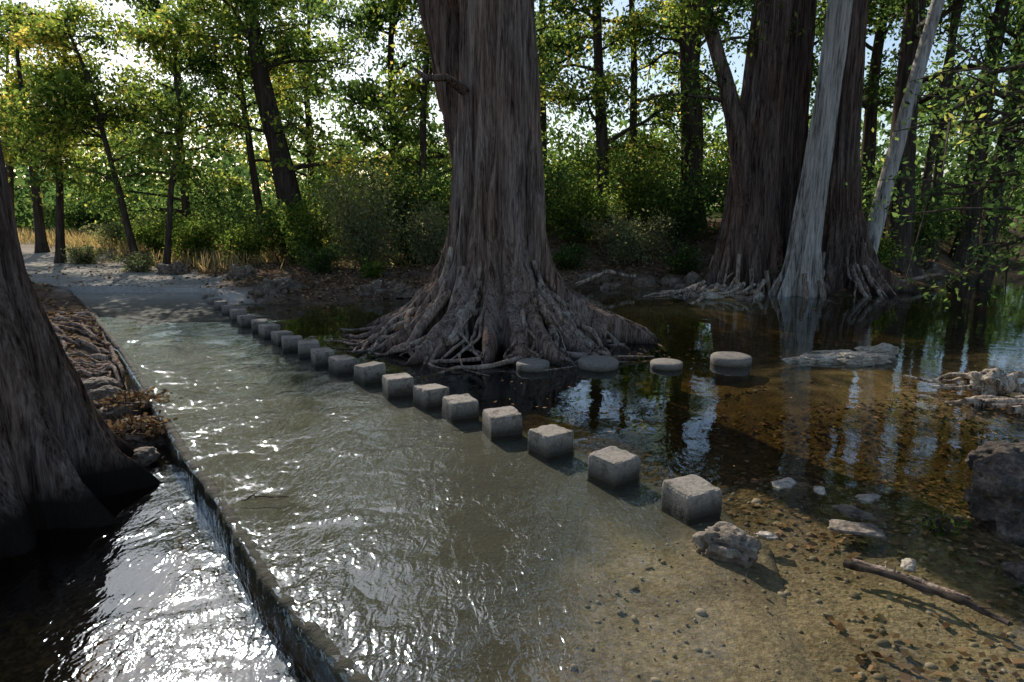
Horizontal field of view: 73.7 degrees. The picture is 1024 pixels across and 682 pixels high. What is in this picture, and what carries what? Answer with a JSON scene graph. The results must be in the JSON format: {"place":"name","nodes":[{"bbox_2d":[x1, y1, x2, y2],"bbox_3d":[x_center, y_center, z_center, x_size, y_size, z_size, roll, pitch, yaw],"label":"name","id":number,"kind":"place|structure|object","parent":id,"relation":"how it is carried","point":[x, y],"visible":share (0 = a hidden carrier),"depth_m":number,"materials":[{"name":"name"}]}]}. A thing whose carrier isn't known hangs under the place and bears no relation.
{"place":"outdoors","nodes":[
{"label":"outdoors","id":0,"kind":"place"},
{"bbox_2d":[0,208,1023,681],"bbox_3d":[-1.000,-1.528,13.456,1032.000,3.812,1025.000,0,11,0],"label":"ground","id":1,"kind":"structure","parent":0,"point":[172,608],"depth_m":5.43,"materials":[{"name":"brown soil"}]},
{"bbox_2d":[0,38,99,215],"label":"deciduous tree","id":2,"kind":"object","parent":1,"relation":"on","point":[9,168],"visible":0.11,"depth_m":31.07,"materials":[{"name":"green plant"}]},
{"bbox_2d":[0,0,138,252],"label":"deciduous tree","id":3,"kind":"object","parent":1,"relation":"on","point":[41,244],"visible":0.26,"depth_m":29.07,"materials":[{"name":"green plant"}]},
{"bbox_2d":[19,173,132,235],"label":"riverbank shrub","id":4,"kind":"object","parent":1,"relation":"on","point":[80,216],"visible":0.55,"depth_m":40.50,"materials":[{"name":"green plant"}]},
{"bbox_2d":[0,0,158,262],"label":"deciduous tree","id":5,"kind":"object","parent":1,"relation":"on","point":[72,11],"visible":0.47,"depth_m":23.17,"materials":[{"name":"green plant"}]},
{"bbox_2d":[52,241,107,263],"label":"riverbank shrub","id":6,"kind":"object","parent":1,"relation":"on","point":[89,254],"visible":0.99,"depth_m":24.37,"materials":[{"name":"green plant"}]},
{"bbox_2d":[45,310,126,388],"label":"exposed roots","id":7,"kind":"object","parent":1,"relation":"on","point":[106,363],"visible":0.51,"depth_m":10.79,"materials":[{"name":"brown plant"}]},
{"bbox_2d":[0,141,181,611],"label":"bald cypress tree","id":8,"kind":"object","parent":1,"relation":"on","point":[80,489],"visible":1,"depth_m":5.29,"materials":[{"name":"brown plant"}]},
{"bbox_2d":[0,6,184,254],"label":"deciduous tree","id":9,"kind":"object","parent":1,"relation":"on","point":[72,117],"visible":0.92,"depth_m":21.99,"materials":[{"name":"green plant"}]},
{"bbox_2d":[74,212,165,249],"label":"riverbank shrub","id":10,"kind":"object","parent":1,"relation":"on","point":[111,234],"visible":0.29,"depth_m":28.76,"materials":[{"name":"green plant"}]},
{"bbox_2d":[106,248,162,272],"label":"riverbank shrub","id":11,"kind":"object","parent":1,"relation":"on","point":[140,262],"visible":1,"depth_m":21.50,"materials":[{"name":"green plant"}]},
{"bbox_2d":[65,1,251,264],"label":"deciduous tree","id":12,"kind":"object","parent":1,"relation":"on","point":[152,37],"visible":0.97,"depth_m":20.72,"materials":[{"name":"green plant"}]},
{"bbox_2d":[114,209,209,253],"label":"riverbank shrub","id":13,"kind":"object","parent":1,"relation":"on","point":[146,233],"visible":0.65,"depth_m":26.02,"materials":[{"name":"green plant"}]},
{"bbox_2d":[66,0,260,227],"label":"deciduous tree","id":14,"kind":"object","parent":1,"relation":"on","point":[183,89],"visible":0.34,"depth_m":30.28,"materials":[{"name":"green plant"}]},
{"bbox_2d":[127,176,229,231],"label":"riverbank shrub","id":15,"kind":"object","parent":1,"relation":"on","point":[160,202],"visible":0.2,"depth_m":35.28,"materials":[{"name":"green plant"}]},
{"bbox_2d":[152,212,234,262],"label":"riverbank shrub","id":16,"kind":"object","parent":1,"relation":"on","point":[198,239],"visible":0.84,"depth_m":23.19,"materials":[{"name":"green plant"}]},
{"bbox_2d":[17,227,389,272],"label":"dry weeds","id":17,"kind":"object","parent":1,"relation":"on","point":[76,239],"visible":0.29,"depth_m":23.73,"materials":[{"name":"beige plant"}]},
{"bbox_2d":[77,297,372,681],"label":"weir kerb","id":18,"kind":"structure","parent":1,"relation":"on","point":[324,658],"depth_m":4.36,"materials":[{"name":"concrete"}]},
{"bbox_2d":[168,167,314,248],"bbox_3d":[-11.928,-5.811,30.289,5.922,3.735,5.372,10,15,42],"label":"riverbank shrub","id":19,"kind":"object","parent":1,"relation":"on","point":[224,207],"visible":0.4,"depth_m":29.63,"materials":[{"name":"green plant"}]},
{"bbox_2d":[143,0,341,250],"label":"deciduous tree","id":20,"kind":"object","parent":1,"relation":"on","point":[212,81],"visible":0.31,"depth_m":25.95,"materials":[{"name":"green plant"}]},
{"bbox_2d":[212,216,278,264],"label":"riverbank shrub","id":21,"kind":"object","parent":1,"relation":"on","point":[238,238],"visible":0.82,"depth_m":22.04,"materials":[{"name":"green plant"}]},
{"bbox_2d":[214,191,335,262],"bbox_3d":[-8.059,-3.910,23.675,3.627,2.500,3.375,0,11,0],"label":"riverbank shrub","id":22,"kind":"object","parent":1,"relation":"on","point":[269,212],"visible":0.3,"depth_m":23.18,"materials":[{"name":"green plant"}]},
{"bbox_2d":[248,277,305,299],"bbox_3d":[-5.777,-1.205,16.607,1.238,0.693,1.158,4,12,20],"label":"root mound","id":23,"kind":"object","parent":1,"relation":"on","point":[265,288],"visible":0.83,"depth_m":16.28,"materials":[{"name":"plant"}]},
{"bbox_2d":[128,0,432,260],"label":"deciduous tree","id":24,"kind":"object","parent":1,"relation":"on","point":[283,167],"visible":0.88,"depth_m":23.23,"materials":[{"name":"green plant"}]},
{"bbox_2d":[253,187,352,266],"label":"riverbank shrub","id":25,"kind":"object","parent":1,"relation":"on","point":[299,235],"visible":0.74,"depth_m":21.72,"materials":[{"name":"green plant"}]},
{"bbox_2d":[229,0,383,232],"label":"deciduous tree","id":26,"kind":"object","parent":1,"relation":"on","point":[345,145],"visible":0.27,"depth_m":33.55,"materials":[{"name":"green plant"}]},
{"bbox_2d":[292,241,349,273],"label":"riverbank shrub","id":27,"kind":"object","parent":1,"relation":"on","point":[319,262],"visible":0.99,"depth_m":19.75,"materials":[{"name":"green plant"}]},
{"bbox_2d":[297,159,389,252],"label":"riverbank shrub","id":28,"kind":"object","parent":1,"relation":"on","point":[319,178],"visible":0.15,"depth_m":29.55,"materials":[{"name":"green plant"}]},
{"bbox_2d":[291,158,410,269],"bbox_3d":[-4.847,-3.991,21.402,3.674,3.514,4.169,0,11,0],"label":"riverbank shrub","id":29,"kind":"object","parent":1,"relation":"on","point":[366,238],"visible":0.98,"depth_m":20.89,"materials":[{"name":"green plant"}]},
{"bbox_2d":[288,0,449,250],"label":"deciduous tree","id":30,"kind":"object","parent":1,"relation":"on","point":[361,13],"visible":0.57,"depth_m":27.69,"materials":[{"name":"green plant"}]},
{"bbox_2d":[356,278,416,300],"bbox_3d":[-3.155,-1.212,17.344,1.632,0.806,1.305,0,11,0],"label":"root mound","id":31,"kind":"object","parent":1,"relation":"on","point":[391,290],"visible":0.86,"depth_m":17.00,"materials":[{"name":"plant"}]},
{"bbox_2d":[342,152,451,265],"bbox_3d":[-3.217,-4.379,23.166,4.298,3.810,5.053,0,11,0],"label":"riverbank shrub","id":32,"kind":"object","parent":1,"relation":"on","point":[424,184],"visible":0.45,"depth_m":22.27,"materials":[{"name":"green plant"}]},
{"bbox_2d":[391,193,448,266],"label":"riverbank shrub","id":33,"kind":"object","parent":1,"relation":"on","point":[430,240],"visible":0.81,"depth_m":20.39,"materials":[{"name":"green plant"}]},
{"bbox_2d":[31,280,820,681],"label":"concrete low water crossing","id":34,"kind":"object","parent":1,"relation":"on","point":[479,560],"visible":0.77,"depth_m":4.75,"materials":[{"name":"grey concrete"}]},
{"bbox_2d":[88,385,182,428],"bbox_3d":[-4.443,0.767,8.058,1.075,0.506,0.860,0,11,0],"label":"debris pile","id":35,"kind":"object","parent":34,"relation":"on","point":[117,405],"visible":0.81,"depth_m":7.86,"materials":[{"name":"brown plant"}]},
{"bbox_2d":[328,354,357,377],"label":"stepping stone","id":36,"kind":"object","parent":34,"relation":"on","point":[341,366],"visible":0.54,"depth_m":9.32,"materials":[{"name":"concrete"}]},
{"bbox_2d":[528,424,573,462],"bbox_3d":[0.359,1.040,6.355,0.328,0.462,0.324,-7,13,-33],"label":"stepping stone","id":37,"kind":"object","parent":34,"relation":"on","point":[549,443],"visible":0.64,"depth_m":6.23,"materials":[{"name":"concrete"}]},
{"bbox_2d":[692,521,761,568],"bbox_3d":[1.409,1.344,4.510,0.433,0.246,0.276,6,12,28],"label":"pitted limestone rock","id":38,"kind":"object","parent":34,"relation":"on","point":[727,542],"visible":0.94,"depth_m":4.43,"materials":[{"name":"grey stone"}]},
{"bbox_2d":[338,0,535,257],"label":"deciduous tree","id":39,"kind":"object","parent":1,"relation":"on","point":[406,105],"visible":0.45,"depth_m":22.84,"materials":[{"name":"green plant"}]},
{"bbox_2d":[356,0,608,191],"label":"deciduous tree","id":40,"kind":"object","parent":1,"relation":"on","point":[540,70],"visible":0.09,"depth_m":26.25,"materials":[{"name":"green plant"}]},
{"bbox_2d":[28,224,953,347],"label":"leaf litter","id":41,"kind":"object","parent":1,"relation":"on","point":[272,267],"visible":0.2,"depth_m":19.81,"materials":[{"name":"brown plant"}]},
{"bbox_2d":[324,0,665,375],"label":"bald cypress tree","id":42,"kind":"object","parent":1,"relation":"on","point":[495,286],"visible":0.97,"depth_m":10.82,"materials":[{"name":"brown plant"}]},
{"bbox_2d":[5,14,1023,230],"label":"distant tree line","id":43,"kind":"object","parent":1,"relation":"on","point":[21,217],"visible":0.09,"depth_m":50.47,"materials":[{"name":"green plant"}]},
{"bbox_2d":[516,358,549,371],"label":"round stepping stone","id":44,"kind":"object","parent":1,"relation":"on","point":[532,365],"visible":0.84,"depth_m":9.39,"materials":[{"name":"stone"}]},
{"bbox_2d":[442,0,627,220],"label":"deciduous tree","id":45,"kind":"object","parent":1,"relation":"on","point":[550,42],"visible":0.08,"depth_m":30.21,"materials":[{"name":"green plant"}]},
{"bbox_2d":[543,151,596,230],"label":"riverbank shrub","id":46,"kind":"object","parent":1,"relation":"on","point":[559,176],"visible":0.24,"depth_m":21.68,"materials":[{"name":"green plant"}]},
{"bbox_2d":[550,240,593,269],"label":"riverbank shrub","id":47,"kind":"object","parent":1,"relation":"on","point":[567,258],"visible":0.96,"depth_m":19.96,"materials":[{"name":"green plant"}]},
{"bbox_2d":[541,118,626,217],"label":"riverbank shrub","id":48,"kind":"object","parent":1,"relation":"on","point":[575,161],"visible":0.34,"depth_m":28.01,"materials":[{"name":"green plant"}]},
{"bbox_2d":[544,172,625,245],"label":"riverbank shrub","id":49,"kind":"object","parent":1,"relation":"on","point":[568,219],"visible":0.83,"depth_m":21.17,"materials":[{"name":"green plant"}]},
{"bbox_2d":[578,355,618,371],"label":"round stepping stone","id":50,"kind":"object","parent":1,"relation":"on","point":[599,363],"visible":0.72,"depth_m":9.46,"materials":[{"name":"stone"}]},
{"bbox_2d":[568,204,680,266],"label":"riverbank shrub","id":51,"kind":"object","parent":1,"relation":"on","point":[627,244],"visible":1,"depth_m":20.18,"materials":[{"name":"green plant"}]},
{"bbox_2d":[576,0,693,223],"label":"deciduous tree","id":52,"kind":"object","parent":1,"relation":"on","point":[632,86],"visible":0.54,"depth_m":24.30,"materials":[{"name":"green plant"}]},
{"bbox_2d":[535,0,739,227],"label":"deciduous tree","id":53,"kind":"object","parent":1,"relation":"on","point":[599,92],"visible":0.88,"depth_m":22.90,"materials":[{"name":"green plant"}]},
{"bbox_2d":[574,139,702,228],"bbox_3d":[4.416,-5.224,22.620,4.558,3.121,4.553,0,11,0],"label":"riverbank shrub","id":54,"kind":"object","parent":1,"relation":"on","point":[629,197],"visible":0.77,"depth_m":22.44,"materials":[{"name":"green plant"}]},
{"bbox_2d":[573,116,712,222],"bbox_3d":[5.565,-7.529,30.392,6.342,4.589,5.992,0,11,0],"label":"riverbank shrub","id":55,"kind":"object","parent":1,"relation":"on","point":[624,136],"visible":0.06,"depth_m":29.66,"materials":[{"name":"green plant"}]},
{"bbox_2d":[630,163,728,244],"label":"riverbank shrub","id":56,"kind":"object","parent":1,"relation":"on","point":[692,220],"visible":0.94,"depth_m":20.75,"materials":[{"name":"green plant"}]},
{"bbox_2d":[655,237,704,275],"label":"riverbank shrub","id":57,"kind":"object","parent":1,"relation":"on","point":[681,263],"visible":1,"depth_m":19.44,"materials":[{"name":"green plant"}]},
{"bbox_2d":[610,0,750,180],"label":"deciduous tree","id":58,"kind":"object","parent":1,"relation":"on","point":[674,67],"visible":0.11,"depth_m":30.46,"materials":[{"name":"green plant"}]},
{"bbox_2d":[558,0,819,227],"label":"deciduous tree","id":59,"kind":"object","parent":1,"relation":"on","point":[690,118],"visible":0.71,"depth_m":23.60,"materials":[{"name":"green plant"}]},
{"bbox_2d":[661,474,721,525],"bbox_3d":[1.339,1.286,5.120,0.327,0.463,0.327,-6,12,-27],"label":"stepping stone","id":60,"kind":"object","parent":1,"relation":"on","point":[690,500],"visible":0.59,"depth_m":5.00,"materials":[{"name":"concrete"}]},
{"bbox_2d":[599,0,809,205],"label":"curved tree","id":61,"kind":"object","parent":1,"relation":"on","point":[707,17],"visible":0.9,"depth_m":17.41,"materials":[{"name":"brown plant"}]},
{"bbox_2d":[642,271,766,305],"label":"bank roots","id":62,"kind":"object","parent":1,"relation":"on","point":[724,289],"visible":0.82,"depth_m":17.40,"materials":[{"name":"wood"}]},
{"bbox_2d":[687,135,729,228],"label":"riverbank shrub","id":63,"kind":"object","parent":1,"relation":"on","point":[722,174],"visible":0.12,"depth_m":21.54,"materials":[{"name":"green plant"}]},
{"bbox_2d":[710,351,751,384],"bbox_3d":[3.170,0.509,9.926,0.588,0.626,0.582,0,11,0],"label":"round stepping stone","id":64,"kind":"object","parent":1,"relation":"on","point":[728,367],"visible":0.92,"depth_m":9.69,"materials":[{"name":"stone"}]},
{"bbox_2d":[704,0,792,296],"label":"bald cypress tree","id":65,"kind":"object","parent":1,"relation":"on","point":[748,247],"visible":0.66,"depth_m":17.80,"materials":[{"name":"brown plant"}]},
{"bbox_2d":[578,262,945,290],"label":"bank rocks","id":66,"kind":"object","parent":1,"relation":"on","point":[690,279],"visible":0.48,"depth_m":19.15,"materials":[{"name":"grey stone"}]},
{"bbox_2d":[729,0,852,302],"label":"bald cypress tree","id":67,"kind":"object","parent":1,"relation":"on","point":[801,274],"visible":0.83,"depth_m":16.98,"materials":[{"name":"grey plant"}]},
{"bbox_2d":[562,481,1023,681],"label":"streambed pebbles","id":68,"kind":"object","parent":1,"relation":"on","point":[851,594],"visible":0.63,"depth_m":4.10,"materials":[{"name":"brown stone"}]},
{"bbox_2d":[575,375,1023,681],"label":"sunken leaves","id":69,"kind":"object","parent":1,"relation":"on","point":[917,670],"visible":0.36,"depth_m":5.49,"materials":[{"name":"brown plant"}]},
{"bbox_2d":[780,0,821,259],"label":"bald cypress tree","id":70,"kind":"object","parent":1,"relation":"on","point":[798,84],"visible":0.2,"depth_m":18.34,"materials":[{"name":"brown plant"}]},
{"bbox_2d":[704,0,927,162],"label":"deciduous tree","id":71,"kind":"object","parent":1,"relation":"on","point":[871,13],"visible":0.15,"depth_m":24.42,"materials":[{"name":"green plant"}]},
{"bbox_2d":[727,0,915,304],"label":"bald cypress tree","id":72,"kind":"object","parent":1,"relation":"on","point":[850,261],"visible":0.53,"depth_m":17.75,"materials":[{"name":"brown plant"}]},
{"bbox_2d":[781,343,899,366],"bbox_3d":[4.905,0.214,10.178,1.915,0.327,0.801,0,11,0],"label":"pale rock bar","id":73,"kind":"object","parent":1,"relation":"on","point":[872,356],"visible":0.99,"depth_m":9.94,"materials":[{"name":"stone"}]},
{"bbox_2d":[812,0,946,222],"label":"deciduous tree","id":74,"kind":"object","parent":1,"relation":"on","point":[869,136],"visible":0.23,"depth_m":27.72,"materials":[{"name":"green plant"}]},
{"bbox_2d":[862,189,969,262],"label":"riverbank shrub","id":75,"kind":"object","parent":1,"relation":"on","point":[928,228],"visible":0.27,"depth_m":22.61,"materials":[{"name":"green plant"}]},
{"bbox_2d":[866,0,968,253],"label":"leaning tree","id":76,"kind":"object","parent":1,"relation":"on","point":[930,23],"visible":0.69,"depth_m":18.27,"materials":[{"name":"grey plant"}]},
{"bbox_2d":[867,0,974,262],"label":"deciduous tree","id":77,"kind":"object","parent":1,"relation":"on","point":[928,168],"visible":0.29,"depth_m":22.34,"materials":[{"name":"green plant"}]},
{"bbox_2d":[867,0,988,261],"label":"deciduous tree","id":78,"kind":"object","parent":1,"relation":"on","point":[937,155],"visible":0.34,"depth_m":23.82,"materials":[{"name":"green plant"}]},
{"bbox_2d":[867,164,996,244],"bbox_3d":[15.706,-5.173,25.545,4.196,3.205,4.012,8,14,35],"label":"riverbank shrub","id":79,"kind":"object","parent":1,"relation":"on","point":[954,228],"visible":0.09,"depth_m":24.82,"materials":[{"name":"green plant"}]},
{"bbox_2d":[845,0,1023,322],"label":"overhanging tree","id":80,"kind":"object","parent":1,"relation":"on","point":[1011,173],"visible":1,"depth_m":9.75,"materials":[{"name":"green plant"}]},
{"bbox_2d":[920,510,970,536],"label":"water plant","id":81,"kind":"object","parent":1,"relation":"on","point":[939,529],"visible":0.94,"depth_m":4.75,"materials":[{"name":"green plant"}]},
{"bbox_2d":[877,0,1023,232],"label":"deciduous tree","id":82,"kind":"object","parent":1,"relation":"on","point":[1012,16],"visible":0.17,"depth_m":29.13,"materials":[{"name":"green plant"}]},
{"bbox_2d":[882,0,1023,275],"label":"deciduous tree","id":83,"kind":"object","parent":1,"relation":"on","point":[905,233],"visible":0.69,"depth_m":20.13,"materials":[{"name":"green plant"}]},
{"bbox_2d":[904,368,1023,416],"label":"driftwood root","id":84,"kind":"object","parent":1,"relation":"on","point":[991,387],"visible":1,"depth_m":8.07,"materials":[{"name":"grey wood"}]},
{"bbox_2d":[920,0,1023,266],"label":"deciduous tree","id":85,"kind":"object","parent":1,"relation":"on","point":[960,253],"visible":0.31,"depth_m":24.28,"materials":[{"name":"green plant"}]},
{"bbox_2d":[939,154,1023,251],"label":"riverbank shrub","id":86,"kind":"object","parent":1,"relation":"on","point":[1004,230],"visible":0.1,"depth_m":26.28,"materials":[{"name":"green plant"}]},
{"bbox_2d":[947,0,1023,267],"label":"deciduous tree","id":87,"kind":"object","parent":1,"relation":"on","point":[1007,145],"visible":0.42,"depth_m":24.88,"materials":[{"name":"green plant"}]},
{"bbox_2d":[963,452,1023,544],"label":"boulder","id":88,"kind":"object","parent":1,"relation":"on","point":[993,497],"visible":0.92,"depth_m":4.82,"materials":[{"name":"grey stone"}]},
{"bbox_2d":[1000,561,1023,589],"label":"boulder","id":89,"kind":"object","parent":1,"relation":"on","point":[1013,574],"visible":0.98,"depth_m":4.18,"materials":[{"name":"grey stone"}]},
{"bbox_2d":[0,0,1023,206],"label":"sky","id":90,"kind":"structure","parent":0,"point":[117,7],"materials":[{"name":"white"}]},
{"bbox_2d":[100,267,1023,678],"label":"water","id":91,"kind":"structure","parent":0,"point":[646,403],"depth_m":8.74,"materials":[{"name":"liquid"}]},
{"bbox_2d":[105,407,180,450],"bbox_3d":[-3.919,0.962,7.047,0.921,0.496,0.773,-6,13,-29],"label":"debris pile","id":92,"kind":"object","parent":91,"relation":"in","point":[144,431],"visible":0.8,"depth_m":6.96,"materials":[{"name":"brown plant"}]},
{"bbox_2d":[310,347,334,369],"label":"stepping stone","id":93,"kind":"object","parent":91,"relation":"in","point":[319,358],"visible":0.52,"depth_m":9.72,"materials":[{"name":"concrete"}]},
{"bbox_2d":[354,361,385,386],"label":"stepping stone","id":94,"kind":"object","parent":91,"relation":"in","point":[368,374],"visible":0.58,"depth_m":8.81,"materials":[{"name":"concrete"}]},
{"bbox_2d":[382,373,413,400],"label":"stepping stone","id":95,"kind":"object","parent":91,"relation":"in","point":[398,386],"visible":0.63,"depth_m":8.18,"materials":[{"name":"concrete"}]},
{"bbox_2d":[413,383,449,411],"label":"stepping stone","id":96,"kind":"object","parent":91,"relation":"in","point":[427,397],"visible":0.52,"depth_m":7.74,"materials":[{"name":"concrete"}]},
{"bbox_2d":[442,393,478,424],"bbox_3d":[-0.561,0.839,7.426,0.329,0.462,0.329,-5,12,-25],"label":"stepping stone","id":97,"kind":"object","parent":91,"relation":"in","point":[459,408],"visible":0.56,"depth_m":7.29,"materials":[{"name":"concrete"}]},
{"bbox_2d":[482,406,522,441],"bbox_3d":[-0.101,0.926,6.894,0.335,0.464,0.338,-4,12,-18],"label":"stepping stone","id":98,"kind":"object","parent":91,"relation":"in","point":[504,423],"visible":0.59,"depth_m":6.74,"materials":[{"name":"concrete"}]},
{"bbox_2d":[587,446,639,491],"bbox_3d":[0.849,1.164,5.727,0.329,0.462,0.330,-9,14,-39],"label":"stepping stone","id":99,"kind":"object","parent":91,"relation":"in","point":[613,468],"visible":0.6,"depth_m":5.61,"materials":[{"name":"concrete"}]},
{"bbox_2d":[478,304,1022,552],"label":"floating leaves","id":100,"kind":"object","parent":91,"relation":"on","point":[1009,548],"visible":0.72,"depth_m":7.33,"materials":[{"name":"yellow plant"}]},
{"bbox_2d":[827,519,885,537],"bbox_3d":[2.399,1.313,4.789,0.369,0.052,0.223,2,11,12],"label":"flat rock","id":101,"kind":"object","parent":91,"relation":"on","point":[856,528],"visible":1,"depth_m":4.75,"materials":[{"name":"stone"}]},
{"bbox_2d":[843,559,1010,625],"bbox_3d":[2.413,1.443,4.008,0.134,0.095,0.879,-9,14,-40],"label":"driftwood branch","id":102,"kind":"object","parent":91,"relation":"on","point":[903,579],"visible":1,"depth_m":3.99,"materials":[{"name":"brown wood"}]},
{"bbox_2d":[965,440,1023,468],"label":"boulder","id":103,"kind":"object","parent":91,"relation":"in","point":[989,449],"visible":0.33,"depth_m":5.87,"materials":[{"name":"grey stone"}]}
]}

